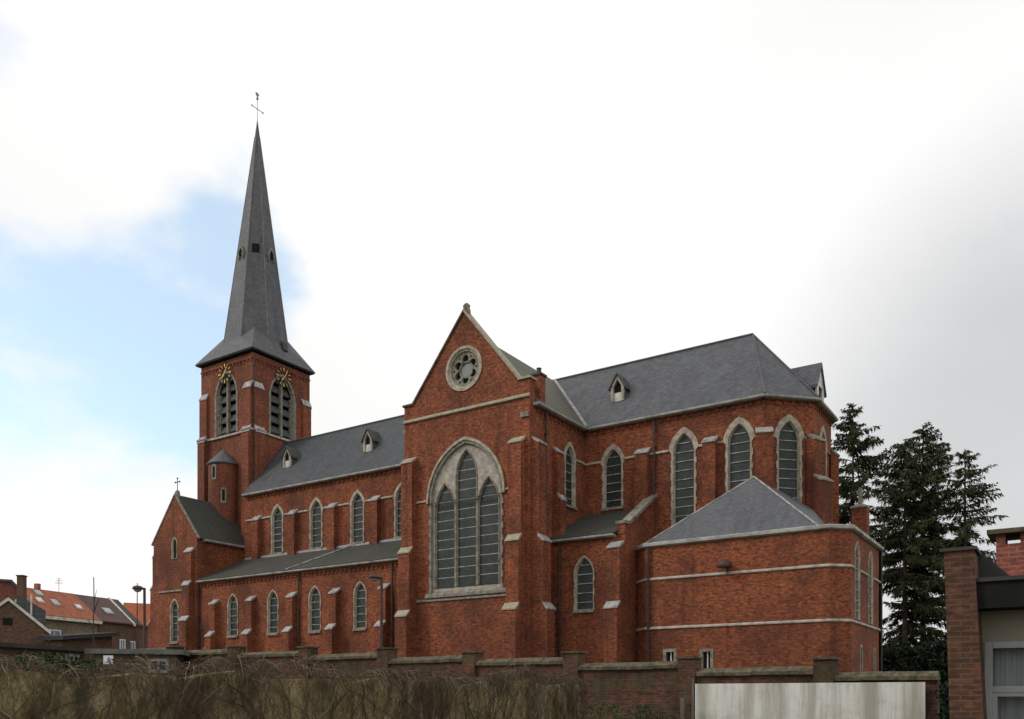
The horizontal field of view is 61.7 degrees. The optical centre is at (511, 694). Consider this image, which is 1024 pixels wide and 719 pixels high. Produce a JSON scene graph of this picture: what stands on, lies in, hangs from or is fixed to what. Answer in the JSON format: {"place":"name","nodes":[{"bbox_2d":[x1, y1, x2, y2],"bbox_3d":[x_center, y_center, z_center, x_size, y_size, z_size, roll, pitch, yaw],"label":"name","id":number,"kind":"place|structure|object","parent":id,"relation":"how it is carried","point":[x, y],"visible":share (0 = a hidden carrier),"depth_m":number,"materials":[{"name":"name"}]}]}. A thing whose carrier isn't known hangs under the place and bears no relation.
{"place":"outdoors","nodes":[
{"label":"outdoors","id":0,"kind":"place"},
{"bbox_2d":[0,642,92,676],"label":"shed","id":1,"kind":"structure","parent":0,"point":[10,649],"depth_m":42.97,"materials":[{"name":"brick"}]},
{"bbox_2d":[68,654,78,663],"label":"window","id":2,"kind":"structure","parent":1,"relation":"in","point":[73,657],"depth_m":45.25,"materials":[{"name":"grey glass"}]},
{"bbox_2d":[27,580,101,634],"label":"house","id":3,"kind":"structure","parent":0,"point":[68,613],"depth_m":89.30,"materials":[{"name":"tile"}]},
{"bbox_2d":[49,629,60,634],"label":"window","id":4,"kind":"structure","parent":3,"relation":"in","point":[53,632],"depth_m":87.39,"materials":[{"name":"white paint"}]},
{"bbox_2d":[38,632,119,676],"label":"shed","id":5,"kind":"structure","parent":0,"point":[101,640],"depth_m":51.72,"materials":[{"name":"brick"}]},
{"bbox_2d":[75,594,135,648],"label":"house","id":6,"kind":"structure","parent":0,"point":[110,614],"depth_m":95.14,"materials":[{"name":"brick"}]},
{"bbox_2d":[119,639,124,648],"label":"window","id":7,"kind":"structure","parent":6,"relation":"in","point":[121,641],"depth_m":95.46,"materials":[{"name":"white paint"}]},
{"bbox_2d":[101,597,142,648],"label":"house","id":8,"kind":"structure","parent":0,"point":[133,635],"depth_m":99.47,"materials":[{"name":"brick"}]},
{"bbox_2d":[130,641,134,648],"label":"window","id":9,"kind":"structure","parent":8,"relation":"in","point":[132,643],"depth_m":98.81,"materials":[{"name":"white paint"}]},
{"bbox_2d":[123,603,149,648],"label":"house","id":10,"kind":"structure","parent":0,"point":[131,608],"depth_m":127.18,"materials":[{"name":"brick"}]},
{"bbox_2d":[137,583,137,648],"bbox_3d":[-16.590,-1.630,38.004,0.084,6.661,0.086,0,0,33],"label":"mast","id":11,"kind":"object","parent":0,"point":[137,619],"visible":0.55,"depth_m":37.98,"materials":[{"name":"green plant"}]},
{"bbox_2d":[0,0,1023,645],"label":"sky","id":12,"kind":"structure","parent":0,"point":[838,184],"materials":[{"name":"white"}]},
{"bbox_2d":[147,92,883,671],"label":"church","id":13,"kind":"structure","parent":0,"point":[487,496],"depth_m":49.90,"materials":[{"name":"brick"}]},
{"bbox_2d":[169,598,178,643],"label":"window","id":14,"kind":"structure","parent":13,"relation":"in","point":[174,607],"depth_m":67.95,"materials":[{"name":"glass"}]},
{"bbox_2d":[171,537,177,558],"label":"window","id":15,"kind":"structure","parent":13,"relation":"in","point":[174,542],"depth_m":67.88,"materials":[{"name":"stone"}]},
{"bbox_2d":[211,371,238,440],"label":"belfry window","id":16,"kind":"structure","parent":13,"relation":"in","point":[226,405],"depth_m":72.61,"materials":[{"name":"grey stone"}]},
{"bbox_2d":[226,593,237,637],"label":"window","id":17,"kind":"structure","parent":13,"relation":"in","point":[232,605],"depth_m":64.41,"materials":[{"name":"glass"}]},
{"bbox_2d":[266,589,278,635],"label":"window","id":18,"kind":"structure","parent":13,"relation":"in","point":[272,600],"depth_m":62.00,"materials":[{"name":"glass"}]},
{"bbox_2d":[270,504,283,554],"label":"window","id":19,"kind":"structure","parent":13,"relation":"in","point":[277,515],"depth_m":67.68,"materials":[{"name":"glass"}]},
{"bbox_2d":[267,374,295,441],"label":"belfry window","id":20,"kind":"structure","parent":13,"relation":"in","point":[282,410],"depth_m":73.13,"materials":[{"name":"grey stone"}]},
{"bbox_2d":[307,585,320,633],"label":"window","id":21,"kind":"structure","parent":13,"relation":"in","point":[314,599],"depth_m":59.66,"materials":[{"name":"glass"}]},
{"bbox_2d":[308,497,322,549],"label":"window","id":22,"kind":"structure","parent":13,"relation":"in","point":[316,507],"depth_m":65.36,"materials":[{"name":"glass"}]},
{"bbox_2d":[349,490,364,544],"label":"window","id":23,"kind":"structure","parent":13,"relation":"in","point":[357,502],"depth_m":62.99,"materials":[{"name":"glass"}]},
{"bbox_2d":[352,581,366,630],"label":"window","id":24,"kind":"structure","parent":13,"relation":"in","point":[360,592],"depth_m":57.29,"materials":[{"name":"glass"}]},
{"bbox_2d":[393,482,400,538],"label":"window","id":25,"kind":"structure","parent":13,"relation":"in","point":[397,494],"depth_m":60.80,"materials":[{"name":"stone"}]},
{"bbox_2d":[446,345,481,390],"bbox_3d":[-2.688,-18.900,49.821,2.600,2.600,0.450,0,0,33],"label":"rose window","id":26,"kind":"structure","parent":13,"relation":"in","point":[464,366],"depth_m":49.90,"materials":[{"name":"stone"}]},
{"bbox_2d":[425,436,505,598],"bbox_3d":[-2.643,-10.340,49.708,5.800,9.180,0.450,0,0,33],"label":"window","id":27,"kind":"structure","parent":13,"relation":"in","point":[467,487],"depth_m":49.81,"materials":[{"name":"grey glass"}]},
{"bbox_2d":[564,442,576,509],"bbox_3d":[3.404,-13.059,50.946,0.330,3.957,1.473,0,0,33],"label":"window","id":28,"kind":"structure","parent":13,"relation":"in","point":[570,456],"depth_m":51.24,"materials":[{"name":"glass"}]},
{"bbox_2d":[573,555,594,612],"bbox_3d":[4.043,-6.184,47.865,1.298,3.207,0.330,0,0,33],"label":"window","id":29,"kind":"structure","parent":13,"relation":"in","point":[584,573],"depth_m":47.98,"materials":[{"name":"glass"}]},
{"bbox_2d":[601,444,624,510],"bbox_3d":[6.059,-13.065,51.445,1.624,3.970,0.330,0,0,33],"label":"window","id":30,"kind":"structure","parent":13,"relation":"in","point":[612,460],"depth_m":51.54,"materials":[{"name":"glass"}]},
{"bbox_2d":[663,649,676,660],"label":"window","id":31,"kind":"structure","parent":13,"relation":"in","point":[668,654],"depth_m":45.91,"materials":[{"name":"grey stone"}]},
{"bbox_2d":[669,427,698,525],"bbox_3d":[9.837,-12.300,49.018,1.808,6.000,0.240,0,0,33],"label":"window","id":32,"kind":"structure","parent":13,"relation":"in","point":[683,446],"depth_m":49.11,"materials":[{"name":"glass"}]},
{"bbox_2d":[700,648,712,667],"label":"window","id":33,"kind":"structure","parent":13,"relation":"in","point":[707,662],"depth_m":44.78,"materials":[{"name":"grey stone"}]},
{"bbox_2d":[723,417,754,491],"bbox_3d":[12.528,-12.300,47.250,1.808,6.000,0.240,0,0,33],"label":"window","id":34,"kind":"structure","parent":13,"relation":"in","point":[738,437],"depth_m":47.34,"materials":[{"name":"glass"}]},
{"bbox_2d":[774,414,804,502],"bbox_3d":[15.075,-12.300,46.809,1.808,6.000,0.240,0,0,-12],"label":"window","id":35,"kind":"structure","parent":13,"relation":"in","point":[789,434],"depth_m":46.86,"materials":[{"name":"glass"}]},
{"bbox_2d":[819,425,826,476],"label":"window","id":36,"kind":"structure","parent":13,"relation":"in","point":[822,434],"depth_m":48.91,"materials":[{"name":"stone"}]},
{"bbox_2d":[854,541,859,619],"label":"window","id":37,"kind":"structure","parent":13,"relation":"in","point":[857,551],"depth_m":42.82,"materials":[{"name":"glass"}]},
{"bbox_2d":[860,644,862,671],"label":"window","id":38,"kind":"structure","parent":13,"relation":"in","point":[861,646],"depth_m":43.56,"materials":[{"name":"grey stone"}]},
{"bbox_2d":[868,550,872,624],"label":"window","id":39,"kind":"structure","parent":13,"relation":"in","point":[870,559],"depth_m":45.68,"materials":[{"name":"glass"}]},
{"bbox_2d":[873,647,875,670],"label":"window","id":40,"kind":"structure","parent":13,"relation":"in","point":[874,649],"depth_m":46.40,"materials":[{"name":"grey glass"}]},
{"bbox_2d":[939,527,1023,718],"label":"flat roofed house","id":41,"kind":"structure","parent":0,"point":[984,596],"depth_m":10.53,"materials":[{"name":"brick"}]},
{"bbox_2d":[984,641,1023,718],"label":"window","id":42,"kind":"structure","parent":41,"relation":"in","point":[1003,661],"depth_m":10.69,"materials":[{"name":"grey paint"}]},
{"label":"ground","id":43,"kind":"structure","parent":0,"visible":0},
{"bbox_2d":[0,575,27,601],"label":"house","id":44,"kind":"structure","parent":43,"relation":"on","point":[11,589],"depth_m":80.39,"materials":[{"name":"brick"}]},
{"bbox_2d":[0,596,50,644],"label":"gabled outbuilding","id":45,"kind":"structure","parent":43,"relation":"on","point":[19,624],"depth_m":50.23,"materials":[{"name":"brick"}]},
{"bbox_2d":[3,618,12,624],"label":"window","id":46,"kind":"structure","parent":45,"relation":"in","point":[6,621],"depth_m":49.97,"materials":[{"name":"black glass"}]},
{"bbox_2d":[14,594,45,626],"bbox_3d":[-35.098,-2.799,62.457,2.000,8.998,1.340,0,0,-30],"label":"extension","id":47,"kind":"object","parent":43,"relation":"on","point":[38,613],"visible":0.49,"depth_m":62.08,"materials":[{"name":"stone"}]},
{"bbox_2d":[0,651,126,676],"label":"shrub","id":48,"kind":"object","parent":43,"relation":"on","point":[44,656],"visible":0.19,"depth_m":13.40,"materials":[{"name":"green plant"}]},
{"bbox_2d":[88,577,99,664],"bbox_3d":[-16.536,-1.488,33.986,0.425,6.379,0.493,0,0,33],"label":"sapling","id":49,"kind":"object","parent":43,"relation":"on","point":[94,608],"visible":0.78,"depth_m":33.96,"materials":[{"name":"plant"}]},
{"bbox_2d":[103,655,112,675],"bbox_3d":[-15.237,0.104,32.382,0.360,3.192,0.036,0,0,0],"label":"notice board","id":50,"kind":"object","parent":43,"relation":"on","point":[107,658],"visible":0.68,"depth_m":32.37,"materials":[{"name":"white paint"}]},
{"bbox_2d":[85,648,190,677],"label":"shed","id":51,"kind":"structure","parent":43,"relation":"on","point":[164,655],"depth_m":33.20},
{"bbox_2d":[148,659,168,672],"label":"window","id":52,"kind":"structure","parent":51,"relation":"in","point":[163,660],"depth_m":33.33,"materials":[{"name":"grey glass"}]},
{"bbox_2d":[132,585,145,648],"bbox_3d":[-16.100,-1.512,36.977,0.537,6.424,0.455,0,0,33],"label":"street lamp","id":53,"kind":"object","parent":43,"relation":"on","point":[137,588],"visible":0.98,"depth_m":36.95,"materials":[{"name":"metal"}]},
{"bbox_2d":[0,667,586,718],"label":"boundary wall","id":54,"kind":"structure","parent":43,"relation":"on","point":[97,708],"depth_m":11.50,"materials":[{"name":"brick"}]},
{"bbox_2d":[0,648,588,718],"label":"climbing vine","id":55,"kind":"object","parent":54,"relation":"attached to","point":[467,680],"visible":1,"depth_m":11.93,"materials":[{"name":"brown plant"}]},
{"bbox_2d":[368,574,382,646],"bbox_3d":[-5.424,-1.543,33.978,0.537,6.486,0.455,0,0,33],"label":"street lamp","id":56,"kind":"object","parent":43,"relation":"on","point":[373,577],"visible":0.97,"depth_m":33.95,"materials":[{"name":"metal"}]},
{"bbox_2d":[145,646,939,718],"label":"garden wall","id":57,"kind":"structure","parent":43,"relation":"on","point":[822,688],"depth_m":23.02,"materials":[{"name":"brick"}]},
{"bbox_2d":[587,700,615,718],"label":"shrub","id":58,"kind":"object","parent":43,"relation":"on","point":[600,710],"visible":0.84,"depth_m":22.30,"materials":[{"name":"green plant"}]},
{"bbox_2d":[608,704,635,718],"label":"shrub","id":59,"kind":"object","parent":43,"relation":"on","point":[618,714],"visible":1,"depth_m":21.30,"materials":[{"name":"green plant"}]},
{"bbox_2d":[623,703,683,718],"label":"shrub","id":60,"kind":"object","parent":43,"relation":"on","point":[646,713],"visible":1,"depth_m":22.52,"materials":[{"name":"green plant"}]},
{"bbox_2d":[680,698,684,718],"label":"fence post","id":61,"kind":"object","parent":43,"relation":"on","point":[682,705],"visible":1,"depth_m":22.66,"materials":[{"name":"brown wood"}]},
{"bbox_2d":[692,679,694,718],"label":"wooden post","id":62,"kind":"object","parent":43,"relation":"on","point":[693,698],"visible":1,"depth_m":22.93,"materials":[{"name":"grey wood"}]},
{"bbox_2d":[831,403,901,632],"bbox_3d":[25.355,-10.051,63.944,6.986,23.502,7.284,0,0,-22],"label":"spruce tree","id":63,"kind":"object","parent":43,"relation":"on","point":[860,464],"visible":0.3,"depth_m":63.55,"materials":[{"name":"green plant"}]},
{"bbox_2d":[883,643,928,670],"bbox_3d":[24.755,-0.788,56.204,5.442,5.146,5.173,0,0,33],"label":"shrub","id":64,"kind":"object","parent":43,"relation":"on","point":[891,652],"visible":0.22,"depth_m":54.54,"materials":[{"name":"green plant"}]},
{"bbox_2d":[856,438,959,656],"bbox_3d":[27.424,-8.073,60.115,8.564,19.545,7.681,0,0,-41],"label":"spruce tree","id":65,"kind":"object","parent":43,"relation":"on","point":[897,491],"visible":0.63,"depth_m":59.50,"materials":[{"name":"green plant"}]},
{"bbox_2d":[887,648,946,711],"bbox_3d":[26.325,-0.356,53.562,6.380,5.226,4.859,0,0,33],"label":"shrub","id":66,"kind":"object","parent":43,"relation":"on","point":[904,667],"visible":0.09,"depth_m":53.64,"materials":[{"name":"green plant"}]},
{"bbox_2d":[900,654,944,670],"bbox_3d":[25.795,-0.080,54.666,5.605,5.119,5.213,0,0,33],"label":"shrub","id":67,"kind":"object","parent":43,"relation":"on","point":[923,659],"visible":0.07,"depth_m":53.16,"materials":[{"name":"green plant"}]},
{"bbox_2d":[879,422,968,653],"bbox_3d":[29.915,-8.937,62.007,8.080,21.273,7.386,0,0,33],"label":"spruce tree","id":68,"kind":"object","parent":43,"relation":"on","point":[926,437],"visible":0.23,"depth_m":61.33,"materials":[{"name":"green plant"}]},
{"bbox_2d":[913,637,947,712],"bbox_3d":[26.636,-0.894,52.602,5.155,5.389,5.217,0,0,33],"label":"shrub","id":69,"kind":"object","parent":43,"relation":"on","point":[940,645],"visible":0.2,"depth_m":52.04,"materials":[{"name":"green plant"}]},
{"bbox_2d":[932,680,949,718],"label":"shrub","id":70,"kind":"object","parent":43,"relation":"on","point":[945,711],"visible":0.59,"depth_m":15.92,"materials":[{"name":"green plant"}]},
{"bbox_2d":[903,450,1008,649],"bbox_3d":[30.422,-7.483,58.350,8.278,18.366,8.078,0,0,-17],"label":"spruce tree","id":71,"kind":"object","parent":43,"relation":"on","point":[966,533],"visible":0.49,"depth_m":57.61,"materials":[{"name":"green plant"}]}
]}

